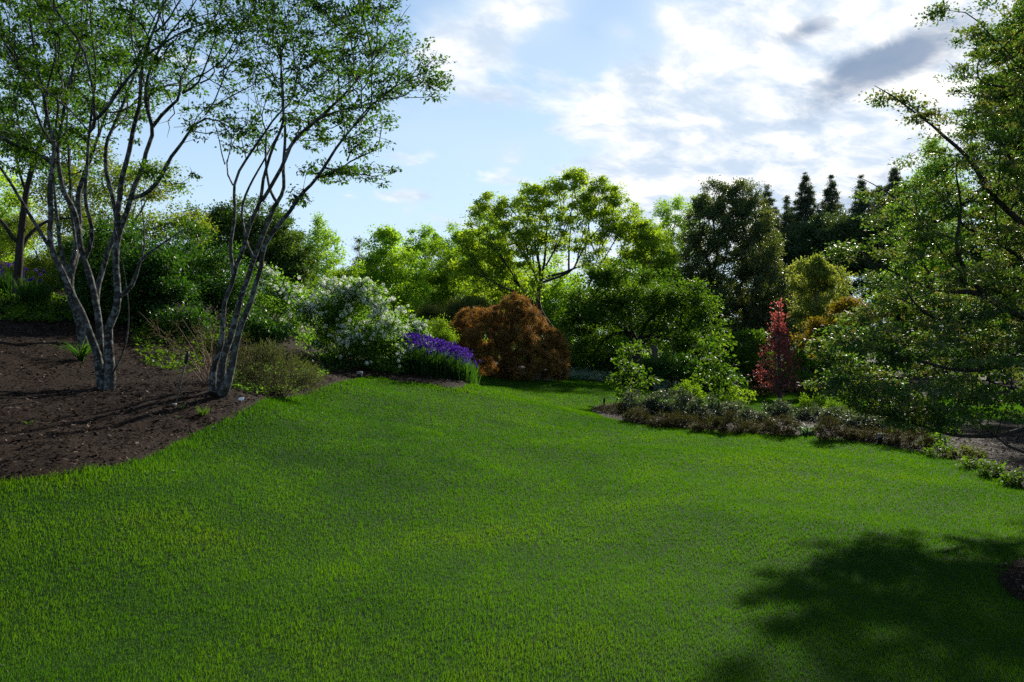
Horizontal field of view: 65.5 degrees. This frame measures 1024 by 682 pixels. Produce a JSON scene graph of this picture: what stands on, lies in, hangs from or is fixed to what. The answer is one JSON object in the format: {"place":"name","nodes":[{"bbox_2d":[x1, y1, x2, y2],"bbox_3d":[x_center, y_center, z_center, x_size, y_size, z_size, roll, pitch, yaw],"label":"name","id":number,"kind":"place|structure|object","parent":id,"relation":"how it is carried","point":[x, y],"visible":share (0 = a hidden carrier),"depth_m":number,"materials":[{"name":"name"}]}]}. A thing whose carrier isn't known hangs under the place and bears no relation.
{"place":"outdoors","nodes":[
{"label":"outdoors","id":0,"kind":"place"},
{"bbox_2d":[0,0,1021,341],"label":"sky","id":1,"kind":"structure","parent":0,"point":[658,98],"materials":[{"name":"blue"}]},
{"bbox_2d":[0,342,1023,681],"bbox_3d":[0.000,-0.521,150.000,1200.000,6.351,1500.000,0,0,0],"label":"lawn ground","id":2,"kind":"structure","parent":0,"point":[80,604],"depth_m":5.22,"materials":[{"name":"plant"}]},
{"bbox_2d":[182,193,325,306],"bbox_3d":[-8.081,-2.787,25.004,4.601,3.748,3.080,0,0,0],"label":"dense dark tree","id":3,"kind":"object","parent":2,"relation":"on","point":[284,246],"visible":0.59,"depth_m":24.48,"materials":[{"name":"green plant"}]},
{"bbox_2d":[303,210,349,322],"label":"pear tree","id":4,"kind":"object","parent":2,"relation":"on","point":[329,239],"visible":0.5,"depth_m":35.82,"materials":[{"name":"green plant"}]},
{"bbox_2d":[342,221,434,317],"bbox_3d":[-5.204,-2.389,32.986,3.915,5.142,3.152,0,0,24],"label":"maple tree","id":5,"kind":"object","parent":2,"relation":"on","point":[389,253],"visible":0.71,"depth_m":32.50,"materials":[{"name":"green plant"}]},
{"bbox_2d":[398,222,445,290],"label":"distant tree","id":6,"kind":"object","parent":2,"relation":"on","point":[419,245],"visible":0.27,"depth_m":65.80,"materials":[{"name":"green plant"}]},
{"bbox_2d":[417,219,472,289],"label":"distant tree","id":7,"kind":"object","parent":2,"relation":"on","point":[453,234],"visible":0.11,"depth_m":61.57,"materials":[{"name":"green plant"}]},
{"bbox_2d":[413,235,496,314],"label":"birch tree","id":8,"kind":"object","parent":2,"relation":"on","point":[449,286],"visible":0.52,"depth_m":40.46,"materials":[{"name":"green plant"}]},
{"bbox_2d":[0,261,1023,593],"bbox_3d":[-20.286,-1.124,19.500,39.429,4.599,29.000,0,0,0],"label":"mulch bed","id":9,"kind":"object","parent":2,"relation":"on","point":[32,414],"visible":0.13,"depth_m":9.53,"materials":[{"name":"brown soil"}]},
{"bbox_2d":[0,262,28,295],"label":"iris clump","id":10,"kind":"object","parent":9,"relation":"on","point":[3,280],"visible":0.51,"depth_m":15.21,"materials":[{"name":"green plant"}]},
{"bbox_2d":[0,163,44,262],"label":"pale green tree","id":11,"kind":"object","parent":9,"relation":"on","point":[4,181],"visible":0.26,"depth_m":24.89,"materials":[{"name":"green plant"}]},
{"bbox_2d":[3,268,57,310],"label":"iris clump","id":12,"kind":"object","parent":9,"relation":"on","point":[35,293],"visible":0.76,"depth_m":14.46,"materials":[{"name":"green plant"}]},
{"bbox_2d":[0,204,113,288],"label":"bronze shrub","id":13,"kind":"object","parent":9,"relation":"on","point":[32,262],"visible":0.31,"depth_m":17.19,"materials":[{"name":"green plant"}]},
{"bbox_2d":[48,339,91,361],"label":"daylily","id":14,"kind":"object","parent":9,"relation":"on","point":[82,353],"visible":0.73,"depth_m":11.27,"materials":[{"name":"green plant"}]},
{"bbox_2d":[0,0,145,295],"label":"dark trunk tree","id":15,"kind":"object","parent":9,"relation":"on","point":[21,240],"visible":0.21,"depth_m":14.95,"materials":[{"name":"green plant"}]},
{"bbox_2d":[0,289,172,321],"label":"ground cover","id":16,"kind":"object","parent":9,"relation":"on","point":[14,312],"visible":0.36,"depth_m":13.94,"materials":[{"name":"green plant"}]},
{"bbox_2d":[0,0,200,344],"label":"slender tree","id":17,"kind":"object","parent":9,"relation":"on","point":[81,334],"visible":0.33,"depth_m":12.14,"materials":[{"name":"green plant"}]},
{"bbox_2d":[5,133,225,269],"bbox_3d":[-10.403,-3.516,20.844,5.746,3.880,3.615,0,0,0],"label":"bronze leaf tree","id":18,"kind":"object","parent":9,"relation":"on","point":[98,194],"visible":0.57,"depth_m":20.75,"materials":[{"name":"green leaf"},{"name":"grey bark"}]},
{"bbox_2d":[42,208,217,329],"bbox_3d":[-6.862,-1.201,14.470,3.250,2.412,2.216,0,0,0],"label":"rhododendron","id":19,"kind":"object","parent":9,"relation":"on","point":[160,280],"visible":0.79,"depth_m":14.22,"materials":[{"name":"green plant"}]},
{"bbox_2d":[0,0,286,389],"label":"multi stem tree","id":20,"kind":"object","parent":9,"relation":"on","point":[101,346],"visible":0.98,"depth_m":9.92,"materials":[{"name":"green plant"}]},
{"bbox_2d":[130,299,219,337],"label":"shade shrub","id":21,"kind":"object","parent":9,"relation":"on","point":[164,323],"visible":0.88,"depth_m":13.77,"materials":[{"name":"green plant"}]},
{"bbox_2d":[99,212,274,329],"bbox_3d":[-6.579,-1.389,16.073,3.596,2.494,2.328,0,0,0],"label":"rhododendron","id":22,"kind":"object","parent":9,"relation":"on","point":[204,261],"visible":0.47,"depth_m":15.88,"materials":[{"name":"green plant"}]},
{"bbox_2d":[130,325,249,374],"bbox_3d":[-5.627,0.060,14.308,1.950,0.854,6.058,0,0,0],"label":"ground cover","id":23,"kind":"object","parent":9,"relation":"on","point":[148,359],"visible":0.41,"depth_m":12.86,"materials":[{"name":"green plant"}]},
{"bbox_2d":[140,309,265,384],"bbox_3d":[-4.244,0.116,10.914,1.525,1.117,1.432,0,0,-28],"label":"bare shrub","id":24,"kind":"object","parent":9,"relation":"on","point":[207,369],"visible":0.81,"depth_m":10.75,"materials":[{"name":"green plant"}]},
{"bbox_2d":[225,306,298,354],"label":"shade shrub","id":25,"kind":"object","parent":9,"relation":"on","point":[265,327],"visible":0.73,"depth_m":14.46,"materials":[{"name":"green plant"}]},
{"bbox_2d":[226,336,332,397],"bbox_3d":[-3.389,0.406,11.629,1.818,0.999,1.069,0,0,0],"label":"heath shrub","id":26,"kind":"object","parent":9,"relation":"on","point":[274,358],"visible":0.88,"depth_m":11.52,"materials":[{"name":"green plant"}]},
{"bbox_2d":[231,358,331,393],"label":"ground cover","id":27,"kind":"object","parent":9,"relation":"on","point":[244,387],"visible":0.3,"depth_m":11.93,"materials":[{"name":"green plant"}]},
{"bbox_2d":[246,261,330,345],"bbox_3d":[-5.352,-0.780,18.510,2.462,2.136,1.840,0,0,0],"label":"viburnum shrub","id":28,"kind":"object","parent":9,"relation":"on","point":[290,292],"visible":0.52,"depth_m":18.35,"materials":[{"name":"green plant"}]},
{"bbox_2d":[271,349,382,371],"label":"ground cover","id":29,"kind":"object","parent":9,"relation":"on","point":[329,366],"visible":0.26,"depth_m":15.75,"materials":[{"name":"green plant"}]},
{"bbox_2d":[205,0,456,396],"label":"multi stem tree","id":30,"kind":"object","parent":9,"relation":"on","point":[220,381],"visible":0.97,"depth_m":9.79,"materials":[{"name":"green plant"}]},
{"bbox_2d":[298,262,365,325],"bbox_3d":[-6.277,-1.462,26.012,3.237,2.259,1.938,0,0,0],"label":"yellow green shrub","id":31,"kind":"object","parent":9,"relation":"on","point":[345,272],"visible":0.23,"depth_m":25.71,"materials":[{"name":"green plant"}]},
{"bbox_2d":[275,272,413,373],"bbox_3d":[-3.401,-0.303,16.641,3.004,2.351,1.980,0,0,0],"label":"viburnum shrub","id":32,"kind":"object","parent":9,"relation":"on","point":[334,312],"visible":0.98,"depth_m":16.31,"materials":[{"name":"green plant"}]},
{"bbox_2d":[373,305,434,357],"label":"viburnum shrub","id":33,"kind":"object","parent":9,"relation":"on","point":[418,326],"visible":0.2,"depth_m":17.72,"materials":[{"name":"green plant"}]},
{"bbox_2d":[395,332,428,374],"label":"iris clump","id":34,"kind":"object","parent":9,"relation":"on","point":[407,353],"visible":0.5,"depth_m":16.68,"materials":[{"name":"green plant"}]},
{"bbox_2d":[405,333,445,376],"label":"iris clump","id":35,"kind":"object","parent":9,"relation":"on","point":[416,361],"visible":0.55,"depth_m":16.64,"materials":[{"name":"green plant"}]},
{"bbox_2d":[410,313,460,351],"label":"yellow green shrub","id":36,"kind":"object","parent":9,"relation":"on","point":[438,330],"visible":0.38,"depth_m":20.86,"materials":[{"name":"green plant"}]},
{"bbox_2d":[417,337,454,377],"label":"iris clump","id":37,"kind":"object","parent":9,"relation":"on","point":[433,373],"visible":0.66,"depth_m":16.50,"materials":[{"name":"green plant"}]},
{"bbox_2d":[431,339,469,379],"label":"iris clump","id":38,"kind":"object","parent":9,"relation":"on","point":[444,344],"visible":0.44,"depth_m":16.49,"materials":[{"name":"green plant"}]},
{"bbox_2d":[407,292,495,350],"bbox_3d":[-2.129,-0.503,28.022,3.543,2.454,2.274,0,0,0],"label":"olive mound","id":39,"kind":"object","parent":9,"relation":"on","point":[429,312],"visible":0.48,"depth_m":27.72,"materials":[{"name":"green plant"}]},
{"bbox_2d":[447,346,481,384],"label":"iris clump","id":40,"kind":"object","parent":9,"relation":"on","point":[465,372],"visible":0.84,"depth_m":16.41,"materials":[{"name":"green plant"}]},
{"bbox_2d":[552,259,661,365],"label":"woodland tree","id":41,"kind":"object","parent":2,"relation":"on","point":[617,342],"visible":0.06,"depth_m":59.08,"materials":[{"name":"green plant"}]},
{"bbox_2d":[550,258,737,372],"bbox_3d":[4.349,-0.845,27.027,6.481,3.919,3.225,0,0,0],"label":"spreading crabapple","id":42,"kind":"object","parent":2,"relation":"on","point":[656,302],"visible":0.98,"depth_m":26.60,"materials":[{"name":"green plant"}]},
{"bbox_2d":[617,276,687,359],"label":"woodland tree","id":43,"kind":"object","parent":2,"relation":"on","point":[649,350],"visible":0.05,"depth_m":60.74,"materials":[{"name":"green plant"}]},
{"bbox_2d":[686,330,748,401],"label":"sapling","id":44,"kind":"object","parent":2,"relation":"on","point":[719,367],"visible":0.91,"depth_m":21.09,"materials":[{"name":"green plant"}]},
{"bbox_2d":[706,409,754,434],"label":"brownish shrub","id":45,"kind":"object","parent":2,"relation":"on","point":[720,426],"visible":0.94,"depth_m":13.13,"materials":[{"name":"brown plant"}]},
{"bbox_2d":[715,385,748,407],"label":"yellow green shrub","id":46,"kind":"object","parent":2,"relation":"on","point":[724,398],"visible":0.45,"depth_m":20.03,"materials":[{"name":"green plant"}]},
{"bbox_2d":[492,357,1023,395],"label":"mulch bed","id":47,"kind":"object","parent":2,"relation":"on","point":[917,379],"visible":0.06,"depth_m":44.93,"materials":[{"name":"brown soil"}]},
{"bbox_2d":[446,291,571,381],"bbox_3d":[-0.220,-0.151,22.714,3.866,2.722,2.562,0,0,12],"label":"weeping maple","id":48,"kind":"object","parent":47,"relation":"on","point":[501,339],"visible":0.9,"depth_m":22.32,"materials":[{"name":"orange plant"}]},
{"bbox_2d":[498,250,589,363],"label":"woodland tree","id":49,"kind":"object","parent":47,"relation":"on","point":[554,290],"visible":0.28,"depth_m":53.91,"materials":[{"name":"green plant"}]},
{"bbox_2d":[441,164,682,342],"bbox_3d":[2.364,-3.843,36.008,11.145,8.322,3.652,0,0,-5],"label":"locust tree","id":50,"kind":"object","parent":47,"relation":"on","point":[502,263],"visible":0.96,"depth_m":35.62,"materials":[{"name":"green plant"}]},
{"bbox_2d":[560,367,613,381],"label":"ground cover","id":51,"kind":"object","parent":47,"relation":"on","point":[593,375],"visible":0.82,"depth_m":26.33,"materials":[{"name":"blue plant"}]},
{"bbox_2d":[558,339,643,376],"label":"shade shrub","id":52,"kind":"object","parent":47,"relation":"on","point":[606,363],"visible":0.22,"depth_m":28.64,"materials":[{"name":"green plant"}]},
{"bbox_2d":[623,206,679,360],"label":"yellow crown tree","id":53,"kind":"object","parent":47,"relation":"on","point":[653,347],"visible":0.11,"depth_m":40.86,"materials":[{"name":"green plant"}]},
{"bbox_2d":[618,346,715,388],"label":"shade shrub","id":54,"kind":"object","parent":47,"relation":"on","point":[667,370],"visible":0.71,"depth_m":27.69,"materials":[{"name":"green plant"}]},
{"bbox_2d":[636,193,703,366],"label":"tulip tree","id":55,"kind":"object","parent":47,"relation":"on","point":[666,213],"visible":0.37,"depth_m":57.77,"materials":[{"name":"green plant"}]},
{"bbox_2d":[668,175,740,362],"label":"dark evergreen","id":56,"kind":"object","parent":47,"relation":"on","point":[707,207],"visible":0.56,"depth_m":41.32,"materials":[{"name":"green plant"}]},
{"bbox_2d":[677,364,752,396],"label":"shade shrub","id":57,"kind":"object","parent":47,"relation":"on","point":[726,375],"visible":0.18,"depth_m":30.73,"materials":[{"name":"green plant"}]},
{"bbox_2d":[713,327,783,395],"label":"dogwood tree","id":58,"kind":"object","parent":47,"relation":"on","point":[746,350],"visible":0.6,"depth_m":34.77,"materials":[{"name":"green plant"}]},
{"bbox_2d":[729,184,789,368],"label":"pine tree","id":59,"kind":"object","parent":47,"relation":"on","point":[768,194],"visible":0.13,"depth_m":55.72,"materials":[{"name":"green plant"}]},
{"bbox_2d":[723,176,805,374],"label":"dark evergreen","id":60,"kind":"object","parent":47,"relation":"on","point":[749,272],"visible":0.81,"depth_m":41.29,"materials":[{"name":"green plant"}]},
{"bbox_2d":[777,194,792,370],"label":"pine tree","id":61,"kind":"object","parent":47,"relation":"on","point":[788,203],"visible":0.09,"depth_m":59.80,"materials":[{"name":"green plant"}]},
{"bbox_2d":[781,171,829,373],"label":"pine tree","id":62,"kind":"object","parent":47,"relation":"on","point":[805,201],"visible":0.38,"depth_m":57.67,"materials":[{"name":"green plant"}]},
{"bbox_2d":[785,252,855,372],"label":"cream tip tree","id":63,"kind":"object","parent":47,"relation":"on","point":[815,278],"visible":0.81,"depth_m":37.77,"materials":[{"name":"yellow plant"}]},
{"bbox_2d":[817,174,845,292],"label":"pine tree","id":64,"kind":"object","parent":47,"relation":"on","point":[830,192],"visible":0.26,"depth_m":59.73,"materials":[{"name":"green plant"}]},
{"bbox_2d":[763,204,910,351],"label":"dark yew","id":65,"kind":"object","parent":47,"relation":"on","point":[821,228],"visible":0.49,"depth_m":52.97,"materials":[{"name":"green plant"}]},
{"bbox_2d":[848,174,890,373],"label":"pine tree","id":66,"kind":"object","parent":47,"relation":"on","point":[861,206],"visible":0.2,"depth_m":56.77,"materials":[{"name":"green plant"}]},
{"bbox_2d":[927,249,1023,380],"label":"woodland tree","id":67,"kind":"object","parent":47,"relation":"on","point":[981,376],"visible":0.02,"depth_m":47.31,"materials":[{"name":"green plant"}]},
{"bbox_2d":[746,297,806,399],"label":"red tree","id":68,"kind":"object","parent":2,"relation":"on","point":[778,343],"visible":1,"depth_m":31.92,"materials":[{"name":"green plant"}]},
{"bbox_2d":[591,403,1023,487],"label":"mulch bed","id":69,"kind":"object","parent":2,"relation":"on","point":[1008,426],"visible":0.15,"depth_m":13.76,"materials":[{"name":"brown soil"}]},
{"bbox_2d":[592,401,629,414],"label":"brownish shrub","id":70,"kind":"object","parent":69,"relation":"on","point":[618,407],"visible":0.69,"depth_m":16.54,"materials":[{"name":"brown plant"}]},
{"bbox_2d":[602,338,663,402],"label":"sapling","id":71,"kind":"object","parent":69,"relation":"on","point":[630,349],"visible":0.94,"depth_m":19.21,"materials":[{"name":"green plant"}]},
{"bbox_2d":[616,389,659,415],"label":"grey shrub","id":72,"kind":"object","parent":69,"relation":"on","point":[649,403],"visible":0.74,"depth_m":16.59,"materials":[{"name":"green plant"}]},
{"bbox_2d":[620,406,658,423],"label":"brownish shrub","id":73,"kind":"object","parent":69,"relation":"on","point":[644,416],"visible":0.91,"depth_m":14.14,"materials":[{"name":"brown plant"}]},
{"bbox_2d":[645,410,673,427],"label":"brownish shrub","id":74,"kind":"object","parent":69,"relation":"on","point":[664,422],"visible":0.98,"depth_m":13.80,"materials":[{"name":"brown plant"}]},
{"bbox_2d":[651,386,695,415],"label":"grey shrub","id":75,"kind":"object","parent":69,"relation":"on","point":[679,402],"visible":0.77,"depth_m":16.61,"materials":[{"name":"green plant"}]},
{"bbox_2d":[669,409,700,427],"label":"brownish shrub","id":76,"kind":"object","parent":69,"relation":"on","point":[682,420],"visible":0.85,"depth_m":13.97,"materials":[{"name":"brown plant"}]},
{"bbox_2d":[672,379,705,401],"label":"yellow green shrub","id":77,"kind":"object","parent":69,"relation":"on","point":[695,390],"visible":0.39,"depth_m":22.19,"materials":[{"name":"green plant"}]},
{"bbox_2d":[684,414,722,431],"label":"brownish shrub","id":78,"kind":"object","parent":69,"relation":"on","point":[696,427],"visible":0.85,"depth_m":13.35,"materials":[{"name":"brown plant"}]},
{"bbox_2d":[682,392,727,421],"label":"grey shrub","id":79,"kind":"object","parent":69,"relation":"on","point":[699,410],"visible":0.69,"depth_m":15.93,"materials":[{"name":"green plant"}]},
{"bbox_2d":[734,405,774,422],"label":"grey shrub","id":80,"kind":"object","parent":69,"relation":"on","point":[745,412],"visible":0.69,"depth_m":15.70,"materials":[{"name":"green plant"}]},
{"bbox_2d":[739,417,780,433],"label":"brownish shrub","id":81,"kind":"object","parent":69,"relation":"on","point":[755,429],"visible":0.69,"depth_m":13.30,"materials":[{"name":"brown plant"}]},
{"bbox_2d":[759,398,796,418],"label":"grey shrub","id":82,"kind":"object","parent":69,"relation":"on","point":[780,410],"visible":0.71,"depth_m":17.77,"materials":[{"name":"green plant"}]},
{"bbox_2d":[761,412,805,436],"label":"brownish shrub","id":83,"kind":"object","parent":69,"relation":"on","point":[788,421],"visible":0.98,"depth_m":13.01,"materials":[{"name":"brown plant"}]},
{"bbox_2d":[790,402,826,421],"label":"grey shrub","id":84,"kind":"object","parent":69,"relation":"on","point":[805,414],"visible":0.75,"depth_m":16.48,"materials":[{"name":"green plant"}]},
{"bbox_2d":[794,392,830,412],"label":"yellow green shrub","id":85,"kind":"object","parent":69,"relation":"on","point":[803,402],"visible":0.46,"depth_m":24.44,"materials":[{"name":"green plant"}]},
{"bbox_2d":[815,404,854,424],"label":"grey shrub","id":86,"kind":"object","parent":69,"relation":"on","point":[840,416],"visible":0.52,"depth_m":15.68,"materials":[{"name":"green plant"}]},
{"bbox_2d":[839,423,882,441],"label":"brownish shrub","id":87,"kind":"object","parent":69,"relation":"on","point":[865,435],"visible":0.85,"depth_m":12.45,"materials":[{"name":"brown plant"}]},
{"bbox_2d":[843,413,883,428],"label":"grey shrub","id":88,"kind":"object","parent":69,"relation":"on","point":[860,420],"visible":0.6,"depth_m":14.79,"materials":[{"name":"green plant"}]},
{"bbox_2d":[874,424,908,443],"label":"brownish shrub","id":89,"kind":"object","parent":69,"relation":"on","point":[894,436],"visible":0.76,"depth_m":12.16,"materials":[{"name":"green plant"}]},
{"bbox_2d":[793,0,1023,453],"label":"crabapple tree","id":90,"kind":"object","parent":69,"relation":"on","point":[896,403],"visible":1,"depth_m":7.59,"materials":[{"name":"green plant"}]},
{"bbox_2d":[895,428,937,448],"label":"brownish shrub","id":91,"kind":"object","parent":69,"relation":"on","point":[926,442],"visible":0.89,"depth_m":11.74,"materials":[{"name":"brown plant"}]},
{"bbox_2d":[923,440,960,456],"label":"edging plant","id":92,"kind":"object","parent":69,"relation":"on","point":[928,451],"visible":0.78,"depth_m":11.06,"materials":[{"name":"green plant"}]},
{"bbox_2d":[941,440,987,458],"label":"edging plant","id":93,"kind":"object","parent":69,"relation":"on","point":[975,453],"visible":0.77,"depth_m":10.77,"materials":[{"name":"green plant"}]},
{"bbox_2d":[972,459,1008,477],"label":"edging plant","id":94,"kind":"object","parent":69,"relation":"on","point":[987,472],"visible":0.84,"depth_m":9.41,"materials":[{"name":"green plant"}]},
{"bbox_2d":[993,466,1023,486],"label":"edging plant","id":95,"kind":"object","parent":69,"relation":"on","point":[1012,481],"visible":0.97,"depth_m":8.86,"materials":[{"name":"green plant"}]},
{"bbox_2d":[781,340,864,400],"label":"dogwood tree","id":96,"kind":"object","parent":2,"relation":"on","point":[799,356],"visible":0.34,"depth_m":32.42,"materials":[{"name":"green plant"}]},
{"bbox_2d":[810,415,850,441],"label":"brownish shrub","id":97,"kind":"object","parent":2,"relation":"on","point":[826,427],"visible":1,"depth_m":12.41,"materials":[{"name":"brown plant"}]},
{"bbox_2d":[789,294,888,398],"bbox_3d":[12.258,0.321,29.968,3.578,4.216,2.389,0,0,0],"label":"golden maple","id":98,"kind":"object","parent":2,"relation":"on","point":[840,306],"visible":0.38,"depth_m":29.83,"materials":[{"name":"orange plant"}]},
{"bbox_2d":[853,166,928,326],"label":"pine tree","id":99,"kind":"object","parent":2,"relation":"on","point":[893,176],"visible":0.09,"depth_m":61.77,"materials":[{"name":"green plant"}]},
{"bbox_2d":[857,273,969,387],"bbox_3d":[13.717,-0.073,26.949,4.236,4.592,3.065,0,0,0],"label":"green maple","id":100,"kind":"object","parent":2,"relation":"on","point":[909,315],"visible":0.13,"depth_m":26.65,"materials":[{"name":"green plant"}]},
{"bbox_2d":[878,135,975,398],"bbox_3d":[16.319,-2.863,31.000,3.838,10.405,4.478,0,0,23],"label":"larch tree","id":101,"kind":"object","parent":2,"relation":"on","point":[925,175],"visible":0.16,"depth_m":30.76,"materials":[{"name":"green plant"}]},
{"bbox_2d":[935,0,1023,335],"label":"tall oak","id":102,"kind":"object","parent":2,"relation":"on","point":[966,233],"visible":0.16,"depth_m":23.90,"materials":[{"name":"green plant"}]},
{"bbox_2d":[997,560,1023,600],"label":"mulch bed","id":103,"kind":"object","parent":2,"relation":"on","point":[1015,590],"visible":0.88,"depth_m":5.21,"materials":[{"name":"brown soil"}]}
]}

